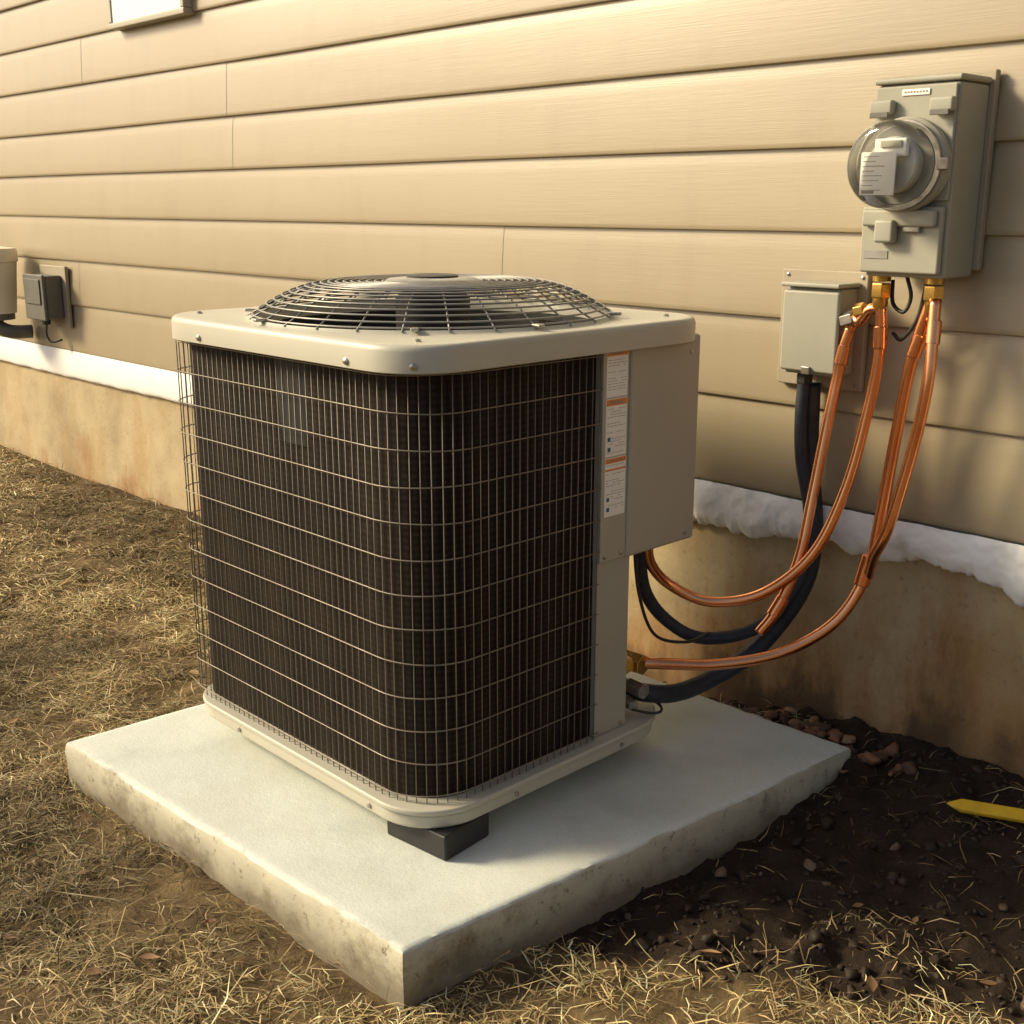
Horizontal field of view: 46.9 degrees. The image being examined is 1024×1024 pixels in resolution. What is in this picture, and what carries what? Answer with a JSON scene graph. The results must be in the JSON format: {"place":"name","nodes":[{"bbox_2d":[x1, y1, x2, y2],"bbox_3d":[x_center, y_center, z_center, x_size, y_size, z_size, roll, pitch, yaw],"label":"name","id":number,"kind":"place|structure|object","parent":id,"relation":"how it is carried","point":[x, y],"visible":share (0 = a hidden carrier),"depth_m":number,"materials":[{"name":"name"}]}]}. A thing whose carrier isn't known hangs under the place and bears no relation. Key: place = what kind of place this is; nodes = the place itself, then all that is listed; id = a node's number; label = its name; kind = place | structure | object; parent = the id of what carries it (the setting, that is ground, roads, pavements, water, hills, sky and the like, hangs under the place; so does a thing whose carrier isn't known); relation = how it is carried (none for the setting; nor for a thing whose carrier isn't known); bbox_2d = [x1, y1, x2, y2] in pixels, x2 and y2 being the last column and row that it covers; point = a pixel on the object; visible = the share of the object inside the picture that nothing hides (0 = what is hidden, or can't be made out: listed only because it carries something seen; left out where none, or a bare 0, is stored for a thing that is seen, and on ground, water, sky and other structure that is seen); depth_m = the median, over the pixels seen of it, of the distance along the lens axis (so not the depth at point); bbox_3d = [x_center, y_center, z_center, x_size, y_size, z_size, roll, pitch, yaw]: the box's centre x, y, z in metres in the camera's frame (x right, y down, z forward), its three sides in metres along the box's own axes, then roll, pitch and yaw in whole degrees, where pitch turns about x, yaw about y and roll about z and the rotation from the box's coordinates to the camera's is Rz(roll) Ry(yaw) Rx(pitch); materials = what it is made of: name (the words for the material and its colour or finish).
{"place":"outdoors","nodes":[
{"label":"outdoors","id":0,"kind":"place"},
{"bbox_2d":[111,0,179,22],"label":"window blind","id":1,"kind":"object","parent":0,"point":[122,10],"depth_m":4.33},
{"bbox_2d":[0,445,1023,1023],"bbox_3d":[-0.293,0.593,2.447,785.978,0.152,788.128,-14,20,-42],"label":"ground","id":2,"kind":"structure","parent":0,"point":[990,889],"depth_m":2.15,"materials":[{"name":"soil"}]},
{"bbox_2d":[65,672,850,1012],"bbox_3d":[-0.120,0.593,2.585,1.216,0.180,1.210,-14,20,-42],"label":"concrete pad","id":3,"kind":"object","parent":2,"relation":"on","point":[331,876],"visible":0.53,"depth_m":2.24,"materials":[{"name":"grey concrete"}]},
{"bbox_2d":[171,273,699,860],"bbox_3d":[-0.170,0.004,2.501,0.802,1.000,0.857,-14,20,-42],"label":"air conditioner","id":4,"kind":"object","parent":3,"relation":"on","point":[437,511],"visible":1,"depth_m":2.20,"materials":[{"name":"metal"}]},
{"bbox_2d":[626,277,928,702],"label":"black conduit hoses","id":5,"kind":"object","parent":4,"relation":"attached to","point":[807,418],"visible":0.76,"depth_m":2.57,"materials":[{"name":"rubber"}]},
{"bbox_2d":[645,276,944,670],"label":"copper refrigerant lines","id":6,"kind":"object","parent":4,"relation":"attached to","point":[927,330],"visible":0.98,"depth_m":2.42,"materials":[{"name":"metal"}]},
{"bbox_2d":[0,623,996,1022],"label":"dead leaves","id":7,"kind":"object","parent":2,"relation":"on","point":[872,981],"visible":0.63,"depth_m":1.97,"materials":[{"name":"plant"}]},
{"bbox_2d":[0,360,1023,777],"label":"foundation","id":8,"kind":"object","parent":2,"relation":"on","point":[924,650],"depth_m":2.76,"materials":[{"name":"concrete"}]},
{"bbox_2d":[0,336,1023,545],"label":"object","id":9,"kind":"object","parent":8,"relation":"on","point":[937,527],"depth_m":2.53,"materials":[{"name":"white"}]},
{"bbox_2d":[0,0,1023,543],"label":"siding","id":10,"kind":"object","parent":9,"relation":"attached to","point":[684,156],"visible":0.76,"depth_m":3.04,"materials":[{"name":"plastic"}]},
{"bbox_2d":[0,246,33,338],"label":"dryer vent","id":11,"kind":"object","parent":10,"relation":"attached to","point":[8,281],"visible":1,"depth_m":5.45,"materials":[{"name":"beige plastic"}]},
{"bbox_2d":[22,264,72,342],"bbox_3d":[-2.092,-0.932,5.300,0.114,0.341,0.270,-14,20,-42],"label":"junction box","id":12,"kind":"object","parent":10,"relation":"attached to","point":[47,295],"visible":1,"depth_m":5.24,"materials":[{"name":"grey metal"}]},
{"bbox_2d":[107,0,194,30],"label":"window frame","id":13,"kind":"object","parent":10,"relation":"attached to","point":[184,9],"visible":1,"depth_m":4.28,"materials":[{"name":"beige plastic"}]},
{"bbox_2d":[0,337,1023,606],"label":"sill foam","id":14,"kind":"object","parent":10,"relation":"attached to","point":[766,515],"visible":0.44,"depth_m":2.72,"materials":[{"name":"white plastic"}]},
{"bbox_2d":[777,268,871,391],"bbox_3d":[0.639,-0.387,2.516,0.103,0.250,0.208,-14,20,-42],"label":"disconnect box","id":15,"kind":"object","parent":10,"relation":"attached to","point":[816,303],"visible":0.99,"depth_m":2.48,"materials":[{"name":"grey metal"}]},
{"bbox_2d":[847,69,1000,278],"bbox_3d":[0.745,-0.636,2.230,0.247,0.378,0.217,-14,20,-42],"label":"electric meter","id":16,"kind":"object","parent":10,"relation":"attached to","point":[919,164],"visible":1,"depth_m":2.19,"materials":[{"name":"grey metal"}]},
{"bbox_2d":[560,710,1023,1023],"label":"soil clods","id":17,"kind":"object","parent":2,"relation":"on","point":[816,936],"visible":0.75,"depth_m":2.15,"materials":[{"name":"soil"}]},
{"bbox_2d":[740,707,916,776],"bbox_3d":[0.692,0.512,2.647,0.151,0.066,0.488,-11,18,-36],"label":"stone rubble","id":18,"kind":"object","parent":2,"relation":"on","point":[814,727],"visible":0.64,"depth_m":2.61,"materials":[{"name":"stone"}]},
{"bbox_2d":[947,799,1023,822],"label":"yellow stake","id":19,"kind":"object","parent":2,"relation":"on","point":[995,811],"visible":1,"depth_m":2.31,"materials":[{"name":"paint"}]},
{"bbox_2d":[0,444,1023,1023],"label":"dry grass","id":20,"kind":"structure","parent":0,"point":[64,608],"depth_m":2.33,"materials":[{"name":"plant"}]}
]}

